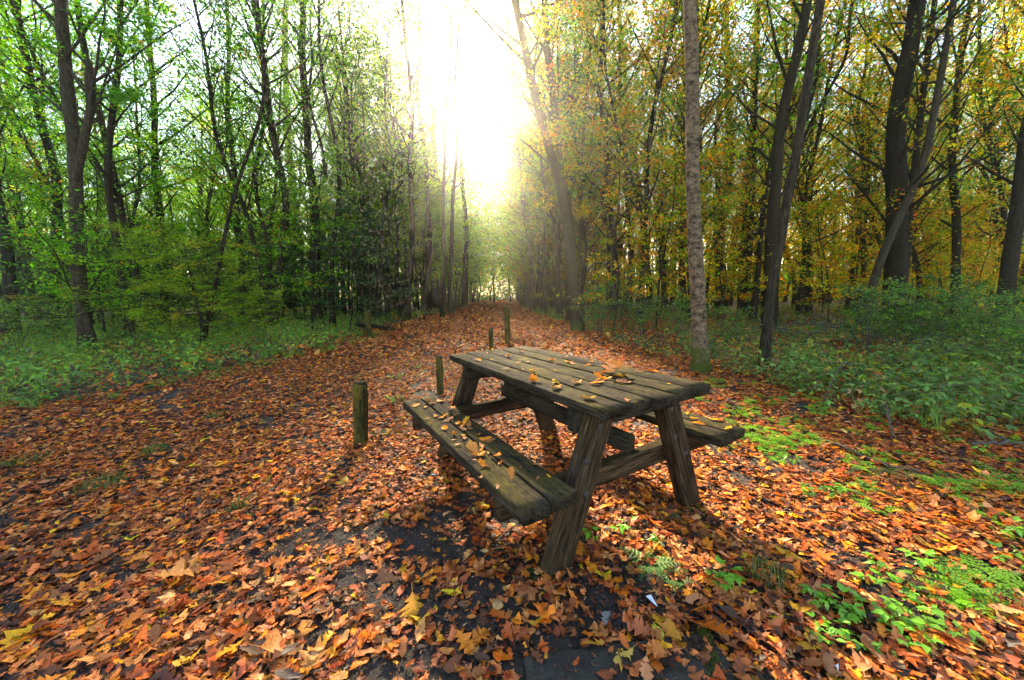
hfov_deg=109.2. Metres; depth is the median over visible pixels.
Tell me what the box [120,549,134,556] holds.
fallen leaf
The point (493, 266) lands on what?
forest tree
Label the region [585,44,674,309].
forest tree
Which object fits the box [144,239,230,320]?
beech sapling
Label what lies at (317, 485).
fallen leaf
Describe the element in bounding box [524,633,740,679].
paving slab
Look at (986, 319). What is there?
leafy shrub
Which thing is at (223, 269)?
beech sapling
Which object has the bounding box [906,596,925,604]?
fallen leaf
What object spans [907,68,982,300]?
forest tree
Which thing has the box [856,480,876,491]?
seedling plant
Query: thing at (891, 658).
fallen leaf
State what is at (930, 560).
seedling plant
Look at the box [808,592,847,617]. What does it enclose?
seedling plant
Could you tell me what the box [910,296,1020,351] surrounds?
leafy shrub
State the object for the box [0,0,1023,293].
sky
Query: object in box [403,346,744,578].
picnic table
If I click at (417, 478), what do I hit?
fallen leaf
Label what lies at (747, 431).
herb plant
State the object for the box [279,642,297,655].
fallen leaf
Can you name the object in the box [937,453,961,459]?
fallen leaf
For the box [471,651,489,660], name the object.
fallen leaf
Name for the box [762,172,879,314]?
oak sapling
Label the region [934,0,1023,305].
forest tree
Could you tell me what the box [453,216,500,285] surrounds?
arching tree
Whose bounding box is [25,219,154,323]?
beech sapling
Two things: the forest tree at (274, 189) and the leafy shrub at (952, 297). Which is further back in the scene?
the forest tree at (274, 189)
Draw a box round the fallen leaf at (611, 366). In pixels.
[599,357,626,371]
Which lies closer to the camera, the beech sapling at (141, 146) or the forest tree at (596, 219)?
the beech sapling at (141, 146)
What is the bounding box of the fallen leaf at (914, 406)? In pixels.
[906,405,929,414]
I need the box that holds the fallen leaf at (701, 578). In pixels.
[697,572,714,586]
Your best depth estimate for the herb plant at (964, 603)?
1.36 m
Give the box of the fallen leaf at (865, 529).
[857,517,874,532]
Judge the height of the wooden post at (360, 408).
0.629 m
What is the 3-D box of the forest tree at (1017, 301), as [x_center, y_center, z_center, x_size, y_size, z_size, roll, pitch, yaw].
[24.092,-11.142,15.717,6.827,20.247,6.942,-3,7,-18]
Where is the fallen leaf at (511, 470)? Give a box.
[506,467,515,478]
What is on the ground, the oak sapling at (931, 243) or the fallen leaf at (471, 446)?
the oak sapling at (931, 243)
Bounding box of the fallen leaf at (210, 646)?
[205,639,216,651]
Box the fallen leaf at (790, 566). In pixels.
[780,563,795,569]
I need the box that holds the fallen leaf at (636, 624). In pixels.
[622,606,649,635]
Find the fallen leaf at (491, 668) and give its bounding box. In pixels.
[484,662,496,671]
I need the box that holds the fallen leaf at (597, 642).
[581,637,607,644]
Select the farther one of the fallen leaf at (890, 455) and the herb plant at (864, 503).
the fallen leaf at (890, 455)
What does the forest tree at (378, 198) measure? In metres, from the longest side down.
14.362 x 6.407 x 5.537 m
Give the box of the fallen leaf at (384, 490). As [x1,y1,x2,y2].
[381,486,387,495]
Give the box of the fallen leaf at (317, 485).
[311,482,324,487]
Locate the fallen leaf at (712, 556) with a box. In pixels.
[709,547,722,568]
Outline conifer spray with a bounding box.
[844,461,920,482]
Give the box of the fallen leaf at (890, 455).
[885,452,920,462]
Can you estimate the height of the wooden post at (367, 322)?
0.914 m
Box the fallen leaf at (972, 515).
[966,510,980,522]
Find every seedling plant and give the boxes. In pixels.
[582,526,599,539]
[608,516,638,533]
[650,533,664,544]
[703,554,734,591]
[711,569,733,589]
[721,566,745,586]
[781,454,802,463]
[798,584,837,603]
[799,482,815,496]
[806,611,833,631]
[807,629,845,644]
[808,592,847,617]
[817,485,837,498]
[819,618,854,640]
[825,482,857,493]
[825,581,862,623]
[838,604,857,617]
[838,605,861,620]
[844,635,881,650]
[849,589,889,625]
[850,567,902,586]
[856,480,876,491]
[861,552,890,576]
[871,602,914,633]
[872,641,896,656]
[879,595,931,613]
[882,602,925,626]
[886,600,946,632]
[896,569,929,597]
[896,631,914,651]
[898,548,948,574]
[904,586,919,596]
[904,619,944,653]
[906,595,948,625]
[911,549,937,568]
[926,616,986,646]
[945,435,962,443]
[971,444,991,452]
[985,539,1023,569]
[991,516,1023,536]
[1002,524,1023,534]
[1007,544,1023,558]
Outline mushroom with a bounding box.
[492,599,502,609]
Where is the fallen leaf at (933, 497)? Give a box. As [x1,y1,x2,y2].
[924,492,942,500]
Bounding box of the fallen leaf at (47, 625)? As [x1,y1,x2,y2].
[38,617,55,631]
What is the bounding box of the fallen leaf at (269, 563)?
[265,558,277,567]
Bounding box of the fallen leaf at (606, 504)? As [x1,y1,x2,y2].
[599,502,612,507]
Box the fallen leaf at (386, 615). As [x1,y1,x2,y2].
[381,611,398,619]
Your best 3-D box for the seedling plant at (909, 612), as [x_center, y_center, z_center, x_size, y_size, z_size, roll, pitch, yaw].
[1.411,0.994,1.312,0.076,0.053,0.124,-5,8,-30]
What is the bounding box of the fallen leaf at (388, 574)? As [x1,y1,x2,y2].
[373,567,402,583]
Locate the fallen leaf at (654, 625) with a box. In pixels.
[652,622,663,640]
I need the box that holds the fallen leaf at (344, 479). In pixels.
[335,475,349,487]
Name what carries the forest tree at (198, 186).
on the ground
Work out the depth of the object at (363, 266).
27.95 m
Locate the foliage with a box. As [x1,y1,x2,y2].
[0,146,1008,312]
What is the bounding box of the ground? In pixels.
[0,294,1023,470]
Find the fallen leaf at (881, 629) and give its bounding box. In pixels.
[875,622,887,639]
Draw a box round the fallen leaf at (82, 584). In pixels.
[75,581,87,592]
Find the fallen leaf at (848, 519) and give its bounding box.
[841,517,853,521]
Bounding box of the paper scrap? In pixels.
[646,595,656,605]
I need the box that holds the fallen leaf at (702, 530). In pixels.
[699,527,707,536]
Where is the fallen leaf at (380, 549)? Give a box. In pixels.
[376,546,386,552]
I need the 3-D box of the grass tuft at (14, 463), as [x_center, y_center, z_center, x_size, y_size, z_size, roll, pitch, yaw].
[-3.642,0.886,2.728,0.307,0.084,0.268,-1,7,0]
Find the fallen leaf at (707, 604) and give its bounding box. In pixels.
[687,601,712,611]
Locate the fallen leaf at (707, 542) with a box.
[701,536,713,549]
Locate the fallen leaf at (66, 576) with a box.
[52,573,75,578]
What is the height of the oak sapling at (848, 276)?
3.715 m
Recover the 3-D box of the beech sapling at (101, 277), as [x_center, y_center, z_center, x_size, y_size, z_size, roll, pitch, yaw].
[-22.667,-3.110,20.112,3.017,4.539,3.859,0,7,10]
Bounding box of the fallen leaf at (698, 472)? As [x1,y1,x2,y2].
[694,465,704,478]
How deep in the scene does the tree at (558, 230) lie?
16.64 m
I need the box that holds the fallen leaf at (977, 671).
[965,664,988,677]
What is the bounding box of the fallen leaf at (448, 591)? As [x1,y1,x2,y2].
[441,588,452,593]
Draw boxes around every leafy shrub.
[0,294,72,353]
[0,298,105,343]
[83,289,171,347]
[184,290,260,337]
[569,280,632,332]
[603,287,667,335]
[650,285,725,337]
[706,305,763,345]
[814,276,926,352]
[851,294,950,348]
[852,263,1022,345]
[863,277,1023,354]
[901,273,1023,345]
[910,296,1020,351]
[933,302,1023,360]
[936,294,1023,372]
[966,308,1023,351]
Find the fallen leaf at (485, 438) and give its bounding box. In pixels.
[479,436,492,440]
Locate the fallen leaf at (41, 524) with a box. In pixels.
[31,518,53,526]
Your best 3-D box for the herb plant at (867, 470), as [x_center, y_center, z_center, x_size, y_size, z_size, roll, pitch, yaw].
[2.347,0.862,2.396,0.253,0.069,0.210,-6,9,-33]
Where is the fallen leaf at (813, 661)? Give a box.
[795,656,823,666]
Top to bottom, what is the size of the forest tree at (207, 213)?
14.220 m
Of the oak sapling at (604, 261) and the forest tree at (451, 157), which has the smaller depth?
the oak sapling at (604, 261)
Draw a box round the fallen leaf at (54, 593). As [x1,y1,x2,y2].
[45,585,64,605]
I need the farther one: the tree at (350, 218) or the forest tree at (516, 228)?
the forest tree at (516, 228)
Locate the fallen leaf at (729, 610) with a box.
[716,603,737,617]
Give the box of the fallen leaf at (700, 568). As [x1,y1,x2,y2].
[696,566,708,569]
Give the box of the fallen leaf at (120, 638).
[112,624,141,647]
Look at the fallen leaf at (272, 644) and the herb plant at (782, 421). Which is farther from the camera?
the herb plant at (782, 421)
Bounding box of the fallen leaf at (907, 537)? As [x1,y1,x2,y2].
[897,533,914,540]
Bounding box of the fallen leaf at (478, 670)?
[466,662,485,677]
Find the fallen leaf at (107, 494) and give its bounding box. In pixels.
[101,492,116,496]
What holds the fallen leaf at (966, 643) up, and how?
on the leaf litter
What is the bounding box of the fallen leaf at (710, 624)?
[684,617,747,635]
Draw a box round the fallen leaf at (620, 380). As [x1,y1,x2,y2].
[616,378,631,382]
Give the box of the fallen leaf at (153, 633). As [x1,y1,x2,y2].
[145,624,161,647]
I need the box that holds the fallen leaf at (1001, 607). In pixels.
[980,602,1023,613]
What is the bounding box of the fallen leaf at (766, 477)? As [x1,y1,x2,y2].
[749,472,788,480]
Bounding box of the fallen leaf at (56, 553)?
[50,549,66,556]
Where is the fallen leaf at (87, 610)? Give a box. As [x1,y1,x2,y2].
[80,593,105,615]
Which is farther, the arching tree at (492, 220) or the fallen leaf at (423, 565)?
the arching tree at (492, 220)
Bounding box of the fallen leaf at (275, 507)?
[267,505,282,513]
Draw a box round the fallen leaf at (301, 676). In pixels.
[291,665,307,679]
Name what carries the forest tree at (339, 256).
on the ground
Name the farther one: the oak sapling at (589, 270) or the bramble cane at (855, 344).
the oak sapling at (589, 270)
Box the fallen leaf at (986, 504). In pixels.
[983,500,999,513]
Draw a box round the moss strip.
[690,623,726,679]
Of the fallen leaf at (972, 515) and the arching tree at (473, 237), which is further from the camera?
the arching tree at (473, 237)
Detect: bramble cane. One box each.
[780,330,833,374]
[821,362,857,405]
[840,337,858,363]
[856,385,1021,409]
[860,345,969,364]
[864,390,1023,407]
[888,347,1022,382]
[888,383,1023,394]
[910,334,945,364]
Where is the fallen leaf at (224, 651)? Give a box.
[215,638,244,658]
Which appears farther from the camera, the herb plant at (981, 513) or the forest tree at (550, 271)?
the forest tree at (550, 271)
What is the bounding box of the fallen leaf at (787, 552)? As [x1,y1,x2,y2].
[773,544,810,561]
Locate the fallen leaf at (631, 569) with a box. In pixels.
[626,565,635,573]
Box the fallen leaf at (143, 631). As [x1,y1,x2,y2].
[132,620,148,643]
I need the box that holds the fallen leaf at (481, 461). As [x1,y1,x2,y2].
[478,458,490,465]
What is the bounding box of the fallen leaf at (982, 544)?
[976,540,988,546]
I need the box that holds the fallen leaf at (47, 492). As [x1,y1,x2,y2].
[39,490,55,493]
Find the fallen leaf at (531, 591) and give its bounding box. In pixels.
[513,583,540,606]
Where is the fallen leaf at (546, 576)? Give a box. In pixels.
[540,570,551,587]
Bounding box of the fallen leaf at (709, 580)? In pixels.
[703,577,718,586]
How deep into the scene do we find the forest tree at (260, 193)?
26.38 m
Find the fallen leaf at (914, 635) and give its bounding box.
[905,612,929,645]
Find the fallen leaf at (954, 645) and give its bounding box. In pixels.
[929,629,967,652]
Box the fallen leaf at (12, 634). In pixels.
[0,618,49,650]
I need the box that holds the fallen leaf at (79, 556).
[71,550,90,559]
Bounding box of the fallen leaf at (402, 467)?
[399,463,406,469]
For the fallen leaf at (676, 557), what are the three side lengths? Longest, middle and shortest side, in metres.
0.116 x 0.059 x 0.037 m
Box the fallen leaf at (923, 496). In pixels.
[919,495,937,501]
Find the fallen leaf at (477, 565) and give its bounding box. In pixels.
[473,557,494,578]
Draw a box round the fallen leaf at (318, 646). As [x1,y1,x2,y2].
[297,636,331,674]
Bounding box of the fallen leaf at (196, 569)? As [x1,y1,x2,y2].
[183,565,199,582]
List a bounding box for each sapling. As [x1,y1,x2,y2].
[0,114,187,333]
[0,214,46,313]
[0,217,308,345]
[0,236,68,337]
[0,249,47,301]
[0,251,68,314]
[1,246,100,312]
[1,251,103,325]
[1,259,45,316]
[8,193,116,324]
[9,218,115,303]
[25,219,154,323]
[27,195,186,324]
[41,232,172,320]
[43,241,138,317]
[66,244,140,315]
[70,263,159,319]
[88,118,243,329]
[88,206,184,306]
[90,222,183,310]
[93,196,202,316]
[100,203,186,307]
[119,182,220,321]
[120,218,230,322]
[130,192,211,319]
[136,240,224,313]
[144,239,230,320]
[149,220,230,314]
[153,260,234,314]
[157,209,232,291]
[158,217,259,319]
[174,122,324,332]
[181,224,297,323]
[181,240,254,306]
[182,249,265,317]
[187,231,253,303]
[204,224,324,325]
[226,228,286,319]
[229,239,323,321]
[233,128,381,331]
[235,248,307,320]
[245,222,321,317]
[250,263,309,319]
[255,201,340,316]
[258,219,340,313]
[264,209,334,311]
[266,230,308,311]
[276,198,422,320]
[285,194,393,331]
[286,240,350,315]
[298,242,361,313]
[304,218,412,322]
[347,268,368,302]
[350,261,414,310]
[365,228,439,311]
[499,281,516,299]
[529,231,578,299]
[548,229,607,298]
[556,82,681,332]
[560,197,613,298]
[564,245,606,294]
[576,211,641,312]
[577,252,611,309]
[588,134,763,329]
[597,221,656,293]
[600,217,624,286]
[601,246,656,314]
[614,159,714,318]
[633,252,676,296]
[649,223,713,311]
[659,176,777,327]
[667,223,722,290]
[673,180,758,317]
[682,157,783,317]
[705,217,797,317]
[720,238,782,298]
[727,228,799,312]
[728,190,815,291]
[751,183,919,321]
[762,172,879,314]
[780,203,867,295]
[791,165,945,320]
[792,231,850,304]
[797,209,852,305]
[800,232,868,297]
[821,248,876,304]
[822,197,882,305]
[826,231,876,303]
[832,202,942,308]
[861,196,992,312]
[871,225,969,297]
[877,171,980,309]
[907,226,988,295]
[909,213,998,314]
[911,237,992,303]
[915,207,1017,295]
[918,190,1007,291]
[921,214,1000,292]
[927,189,1023,314]
[935,226,999,288]
[939,190,1023,311]
[941,197,1007,298]
[947,172,1023,295]
[958,166,1023,294]
[962,167,1023,296]
[962,231,1022,292]
[962,241,1023,294]
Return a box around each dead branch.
[710,319,789,334]
[758,324,815,339]
[773,314,858,340]
[803,317,844,342]
[807,302,854,330]
[815,325,891,345]
[824,323,907,345]
[856,325,937,344]
[903,325,966,344]
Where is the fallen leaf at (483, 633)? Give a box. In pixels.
[472,624,490,644]
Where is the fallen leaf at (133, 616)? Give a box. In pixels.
[101,606,143,634]
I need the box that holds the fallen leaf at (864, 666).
[852,648,870,676]
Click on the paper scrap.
(650, 597)
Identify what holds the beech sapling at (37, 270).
on the ground
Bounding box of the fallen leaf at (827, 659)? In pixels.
[822,651,836,676]
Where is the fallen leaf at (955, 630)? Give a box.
[949,628,968,637]
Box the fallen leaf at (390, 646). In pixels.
[382,641,395,650]
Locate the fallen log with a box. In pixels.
[355,322,394,329]
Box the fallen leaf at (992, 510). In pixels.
[987,507,998,515]
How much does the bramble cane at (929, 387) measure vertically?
0.281 m
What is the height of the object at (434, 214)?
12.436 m
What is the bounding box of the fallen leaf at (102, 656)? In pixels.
[94,650,119,661]
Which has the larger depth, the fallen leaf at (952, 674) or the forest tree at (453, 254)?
the forest tree at (453, 254)
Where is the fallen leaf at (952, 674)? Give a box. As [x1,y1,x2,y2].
[933,666,961,679]
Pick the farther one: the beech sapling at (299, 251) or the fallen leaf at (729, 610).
the beech sapling at (299, 251)
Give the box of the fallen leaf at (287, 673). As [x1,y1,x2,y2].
[270,667,301,679]
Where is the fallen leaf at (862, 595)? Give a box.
[842,584,873,598]
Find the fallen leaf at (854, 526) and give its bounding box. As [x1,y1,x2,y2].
[838,518,867,532]
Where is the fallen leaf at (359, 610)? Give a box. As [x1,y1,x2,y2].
[352,604,372,615]
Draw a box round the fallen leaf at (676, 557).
[670,545,688,565]
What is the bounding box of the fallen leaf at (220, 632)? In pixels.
[213,626,228,635]
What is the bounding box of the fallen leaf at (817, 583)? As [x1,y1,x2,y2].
[812,581,827,595]
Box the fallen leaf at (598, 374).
[594,371,612,379]
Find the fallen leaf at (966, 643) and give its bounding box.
[928,628,983,650]
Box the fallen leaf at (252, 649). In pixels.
[239,639,266,654]
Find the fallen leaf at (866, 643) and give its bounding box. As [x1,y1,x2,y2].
[861,636,875,652]
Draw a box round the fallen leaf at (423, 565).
[419,558,426,571]
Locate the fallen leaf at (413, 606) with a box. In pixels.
[398,582,423,626]
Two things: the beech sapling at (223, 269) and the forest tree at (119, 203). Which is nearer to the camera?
the forest tree at (119, 203)
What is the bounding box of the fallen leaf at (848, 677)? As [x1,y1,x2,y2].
[840,665,854,679]
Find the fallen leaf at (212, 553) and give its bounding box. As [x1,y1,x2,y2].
[196,550,222,558]
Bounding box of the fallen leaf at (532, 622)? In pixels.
[528,615,543,625]
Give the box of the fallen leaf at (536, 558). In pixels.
[534,554,539,562]
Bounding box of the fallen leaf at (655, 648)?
[643,637,678,657]
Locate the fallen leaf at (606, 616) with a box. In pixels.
[601,611,610,626]
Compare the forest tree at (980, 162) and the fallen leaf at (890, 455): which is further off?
the forest tree at (980, 162)
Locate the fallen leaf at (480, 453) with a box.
[473,451,485,456]
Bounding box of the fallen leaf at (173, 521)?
[161,517,179,529]
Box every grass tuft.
[0,449,52,469]
[62,468,132,496]
[137,441,169,456]
[203,409,226,419]
[218,491,251,512]
[740,547,797,592]
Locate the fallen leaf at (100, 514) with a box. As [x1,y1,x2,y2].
[92,501,110,518]
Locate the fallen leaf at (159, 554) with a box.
[148,547,164,562]
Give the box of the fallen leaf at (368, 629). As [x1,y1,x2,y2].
[359,618,372,646]
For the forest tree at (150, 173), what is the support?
on the ground
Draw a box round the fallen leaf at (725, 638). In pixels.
[715,621,742,649]
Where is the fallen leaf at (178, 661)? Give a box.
[172,641,205,665]
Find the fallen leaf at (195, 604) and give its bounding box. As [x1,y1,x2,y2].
[187,591,212,608]
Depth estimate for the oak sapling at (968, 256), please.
22.71 m
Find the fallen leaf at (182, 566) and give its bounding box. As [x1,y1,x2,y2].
[142,554,205,578]
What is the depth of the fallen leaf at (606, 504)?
2.04 m
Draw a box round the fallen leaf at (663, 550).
[649,540,667,554]
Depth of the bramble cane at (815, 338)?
5.24 m
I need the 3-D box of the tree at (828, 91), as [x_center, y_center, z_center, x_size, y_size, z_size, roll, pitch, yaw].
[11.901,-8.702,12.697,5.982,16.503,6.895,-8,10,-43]
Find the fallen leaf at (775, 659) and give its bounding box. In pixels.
[768,650,782,668]
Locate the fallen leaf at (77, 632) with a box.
[61,624,88,642]
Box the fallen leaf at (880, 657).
[859,627,891,666]
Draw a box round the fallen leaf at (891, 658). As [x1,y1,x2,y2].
[883,652,908,671]
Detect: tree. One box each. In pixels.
[0,0,91,320]
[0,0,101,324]
[0,0,168,331]
[0,0,195,332]
[0,0,211,338]
[0,0,211,351]
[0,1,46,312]
[0,4,81,337]
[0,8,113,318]
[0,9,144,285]
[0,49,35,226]
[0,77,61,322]
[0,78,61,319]
[0,114,64,317]
[0,158,49,312]
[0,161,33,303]
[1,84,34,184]
[2,0,165,259]
[2,68,65,300]
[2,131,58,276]
[3,28,39,317]
[7,121,100,270]
[8,9,150,320]
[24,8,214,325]
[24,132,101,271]
[50,0,243,325]
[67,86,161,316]
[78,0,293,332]
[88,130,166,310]
[89,122,191,308]
[95,120,197,271]
[102,142,194,279]
[104,100,205,311]
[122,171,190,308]
[126,33,283,321]
[142,11,275,313]
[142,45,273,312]
[142,94,280,279]
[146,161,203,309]
[148,91,228,314]
[148,103,229,311]
[157,0,352,328]
[158,137,228,311]
[159,0,296,324]
[161,177,220,311]
[162,1,345,294]
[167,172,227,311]
[178,106,308,314]
[182,0,357,319]
[185,149,279,309]
[193,201,237,281]
[198,72,282,310]
[204,0,314,342]
[211,134,309,270]
[221,0,363,323]
[228,0,461,319]
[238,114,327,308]
[239,51,333,312]
[244,0,412,327]
[244,56,321,277]
[262,34,357,311]
[262,164,360,282]
[265,0,316,310]
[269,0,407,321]
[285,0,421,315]
[289,5,407,316]
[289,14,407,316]
[290,184,347,310]
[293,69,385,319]
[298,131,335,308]
[300,185,350,312]
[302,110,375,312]
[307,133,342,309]
[308,187,368,310]
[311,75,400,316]
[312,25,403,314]
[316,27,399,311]
[316,105,395,288]
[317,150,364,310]
[319,50,439,316]
[321,19,363,309]
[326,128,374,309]
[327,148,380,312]
[328,176,388,297]
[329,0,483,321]
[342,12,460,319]
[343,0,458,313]
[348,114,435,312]
[356,0,472,320]
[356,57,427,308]
[368,171,461,310]
[372,188,407,290]
[373,91,498,293]
[373,182,419,279]
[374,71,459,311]
[376,0,468,314]
[377,126,446,300]
[377,171,454,310]
[378,171,437,310]
[383,147,470,312]
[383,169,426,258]
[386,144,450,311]
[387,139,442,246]
[391,236,420,306]
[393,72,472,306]
[402,0,460,307]
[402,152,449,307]
[407,2,512,316]
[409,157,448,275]
[415,98,474,305]
[417,141,502,256]
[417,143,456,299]
[417,233,449,307]
[418,205,458,282]
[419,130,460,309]
[419,133,477,218]
[420,128,473,288]
[421,130,475,288]
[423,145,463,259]
[426,0,497,313]
[430,165,506,304]
[430,226,463,284]
[438,38,485,306]
[439,211,478,294]
[444,0,626,330]
[446,165,494,270]
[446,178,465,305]
[446,212,473,298]
[446,215,479,286]
[447,167,501,303]
[447,176,508,303]
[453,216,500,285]
[455,148,551,306]
[457,2,624,286]
[458,108,519,260]
[460,248,482,301]
[462,136,526,305]
[462,182,517,269]
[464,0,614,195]
[465,43,601,312]
[469,0,564,311]
[469,134,516,258]
[469,213,498,301]
[469,224,487,301]
[470,159,595,293]
[474,190,507,301]
[475,54,586,310]
[477,0,597,318]
[482,168,520,270]
[482,210,501,301]
[484,91,529,305]
[484,138,582,311]
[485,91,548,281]
[486,124,551,281]
[490,86,572,304]
[490,224,519,300]
[490,229,513,301]
[491,99,537,305]
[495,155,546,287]
[496,0,618,323]
[498,124,526,303]
[499,23,616,311]
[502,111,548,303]
[503,166,527,289]
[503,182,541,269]
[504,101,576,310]
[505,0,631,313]
[505,113,616,305]
[505,174,555,306]
[506,0,631,317]
[512,0,684,320]
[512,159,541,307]
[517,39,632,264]
[520,2,648,286]
[526,23,599,298]
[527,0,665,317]
[531,0,668,310]
[541,0,661,284]
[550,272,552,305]
[552,0,744,326]
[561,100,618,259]
[570,0,770,290]
[571,99,633,304]
[573,0,671,315]
[574,128,636,304]
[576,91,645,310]
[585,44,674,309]
[585,163,639,305]
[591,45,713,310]
[595,0,798,312]
[595,9,668,308]
[596,0,798,322]
[596,37,641,306]
[598,85,700,305]
[599,81,665,305]
[609,0,731,309]
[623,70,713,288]
[633,110,676,304]
[637,2,773,262]
[642,81,720,305]
[644,97,703,306]
[648,197,676,303]
[649,17,760,305]
[655,3,712,304]
[665,0,869,315]
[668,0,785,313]
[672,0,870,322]
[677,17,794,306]
[683,0,711,373]
[700,0,778,308]
[700,12,886,311]
[704,80,746,304]
[704,164,756,292]
[707,1,777,302]
[714,0,865,326]
[718,115,784,305]
[719,2,864,305]
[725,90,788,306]
[729,23,844,308]
[729,118,817,304]
[730,0,957,317]
[731,41,867,305]
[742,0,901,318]
[746,1,870,315]
[757,0,824,371]
[757,1,887,308]
[782,110,846,301]
[784,0,1004,256]
[784,120,842,277]
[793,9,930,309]
[796,68,857,303]
[796,105,844,302]
[797,0,1023,327]
[807,67,882,304]
[808,5,900,277]
[810,0,1023,290]
[817,0,1002,303]
[817,45,973,278]
[818,0,1012,311]
[822,0,1023,330]
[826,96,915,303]
[831,136,883,300]
[839,121,965,295]
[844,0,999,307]
[851,0,1023,319]
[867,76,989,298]
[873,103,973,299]
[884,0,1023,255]
[907,0,1023,326]
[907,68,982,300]
[908,55,1017,305]
[909,0,1023,258]
[919,37,1009,253]
[919,69,1010,271]
[925,105,1023,270]
[930,0,1023,298]
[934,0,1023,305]
[943,67,1023,265]
[957,8,1023,233]
[960,1,1023,311]
[966,0,1023,304]
[968,140,1014,235]
[971,24,1023,171]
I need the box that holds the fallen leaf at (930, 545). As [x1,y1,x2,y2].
[912,534,967,552]
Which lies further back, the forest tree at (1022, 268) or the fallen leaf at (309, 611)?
the forest tree at (1022, 268)
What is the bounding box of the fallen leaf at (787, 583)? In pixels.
[782,580,799,589]
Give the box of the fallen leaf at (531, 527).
[527,523,537,531]
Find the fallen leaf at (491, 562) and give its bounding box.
[471,558,500,569]
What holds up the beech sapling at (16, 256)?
on the ground
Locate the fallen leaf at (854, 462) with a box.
[849,459,858,465]
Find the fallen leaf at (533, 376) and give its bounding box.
[530,373,541,380]
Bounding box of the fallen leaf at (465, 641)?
[453,622,476,653]
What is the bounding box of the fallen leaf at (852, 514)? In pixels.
[849,512,870,520]
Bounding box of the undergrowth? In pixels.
[0,300,1023,439]
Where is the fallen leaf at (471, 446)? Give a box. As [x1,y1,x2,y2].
[466,440,478,454]
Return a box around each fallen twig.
[427,598,455,621]
[767,485,881,519]
[816,438,936,476]
[883,402,896,439]
[968,427,1023,446]
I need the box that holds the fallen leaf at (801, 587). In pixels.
[795,582,827,591]
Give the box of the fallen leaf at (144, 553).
[122,549,154,564]
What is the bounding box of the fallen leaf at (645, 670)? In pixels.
[639,652,653,679]
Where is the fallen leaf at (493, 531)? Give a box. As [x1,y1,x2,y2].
[488,529,499,534]
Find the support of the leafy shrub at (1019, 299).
on the ground
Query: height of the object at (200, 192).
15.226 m
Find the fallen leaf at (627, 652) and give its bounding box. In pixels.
[613,647,632,671]
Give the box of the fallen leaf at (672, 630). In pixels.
[659,619,690,655]
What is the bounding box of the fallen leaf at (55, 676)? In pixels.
[32,670,69,679]
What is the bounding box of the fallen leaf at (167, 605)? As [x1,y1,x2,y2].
[158,601,170,608]
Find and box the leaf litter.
[0,299,1023,679]
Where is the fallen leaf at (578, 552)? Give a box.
[576,548,582,555]
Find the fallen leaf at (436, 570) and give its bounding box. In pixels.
[432,565,441,572]
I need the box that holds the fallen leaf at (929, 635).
[926,629,937,649]
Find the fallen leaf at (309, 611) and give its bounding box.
[296,602,327,617]
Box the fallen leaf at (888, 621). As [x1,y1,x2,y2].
[873,613,908,630]
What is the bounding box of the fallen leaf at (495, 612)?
[487,609,515,619]
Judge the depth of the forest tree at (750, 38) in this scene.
12.26 m
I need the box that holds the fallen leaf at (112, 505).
[100,504,122,507]
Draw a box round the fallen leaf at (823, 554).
[807,540,834,560]
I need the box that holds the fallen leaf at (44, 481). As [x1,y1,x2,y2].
[32,479,53,484]
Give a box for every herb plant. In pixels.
[522,567,542,582]
[616,546,682,581]
[654,555,696,595]
[658,505,686,520]
[701,378,729,383]
[722,417,761,430]
[727,410,756,417]
[735,400,761,409]
[735,406,762,416]
[741,425,757,439]
[747,432,787,448]
[748,424,772,430]
[755,441,781,456]
[757,429,778,437]
[759,417,792,425]
[765,395,789,402]
[766,442,788,456]
[768,453,786,464]
[769,438,799,450]
[771,433,827,446]
[783,423,821,439]
[791,418,815,424]
[795,434,831,448]
[805,407,833,415]
[811,401,832,410]
[831,427,858,432]
[832,482,863,495]
[840,453,881,471]
[849,445,895,462]
[849,477,884,492]
[850,497,906,515]
[851,464,888,480]
[860,415,885,422]
[864,422,891,435]
[892,449,918,456]
[898,471,945,486]
[912,571,1017,619]
[912,576,999,621]
[913,474,978,494]
[914,575,997,621]
[923,579,979,611]
[924,478,981,493]
[926,554,1023,611]
[932,468,973,483]
[935,551,1023,596]
[943,579,1020,618]
[944,476,1001,490]
[950,492,1000,510]
[963,458,1023,478]
[964,502,1011,521]
[967,452,997,457]
[971,472,1023,493]
[977,476,1023,495]
[982,522,1019,542]
[987,453,1020,461]
[987,570,1023,588]
[995,435,1023,441]
[1004,467,1023,475]
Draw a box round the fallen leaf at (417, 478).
[411,476,422,480]
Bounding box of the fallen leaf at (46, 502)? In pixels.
[37,498,61,506]
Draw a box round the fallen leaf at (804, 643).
[791,635,825,649]
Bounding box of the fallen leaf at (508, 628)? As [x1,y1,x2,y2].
[502,621,514,646]
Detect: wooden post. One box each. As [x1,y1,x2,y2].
[352,380,368,445]
[364,310,371,337]
[436,355,443,394]
[488,327,493,347]
[504,307,510,343]
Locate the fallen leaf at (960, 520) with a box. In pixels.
[950,516,972,523]
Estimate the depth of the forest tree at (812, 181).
19.94 m
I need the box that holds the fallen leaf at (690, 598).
[683,593,699,603]
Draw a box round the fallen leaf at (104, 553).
[78,544,113,568]
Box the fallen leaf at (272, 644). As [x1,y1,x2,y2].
[248,620,313,653]
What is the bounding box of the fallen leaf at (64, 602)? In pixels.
[49,594,70,605]
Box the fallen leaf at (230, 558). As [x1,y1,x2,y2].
[214,550,238,574]
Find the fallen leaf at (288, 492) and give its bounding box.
[280,490,299,497]

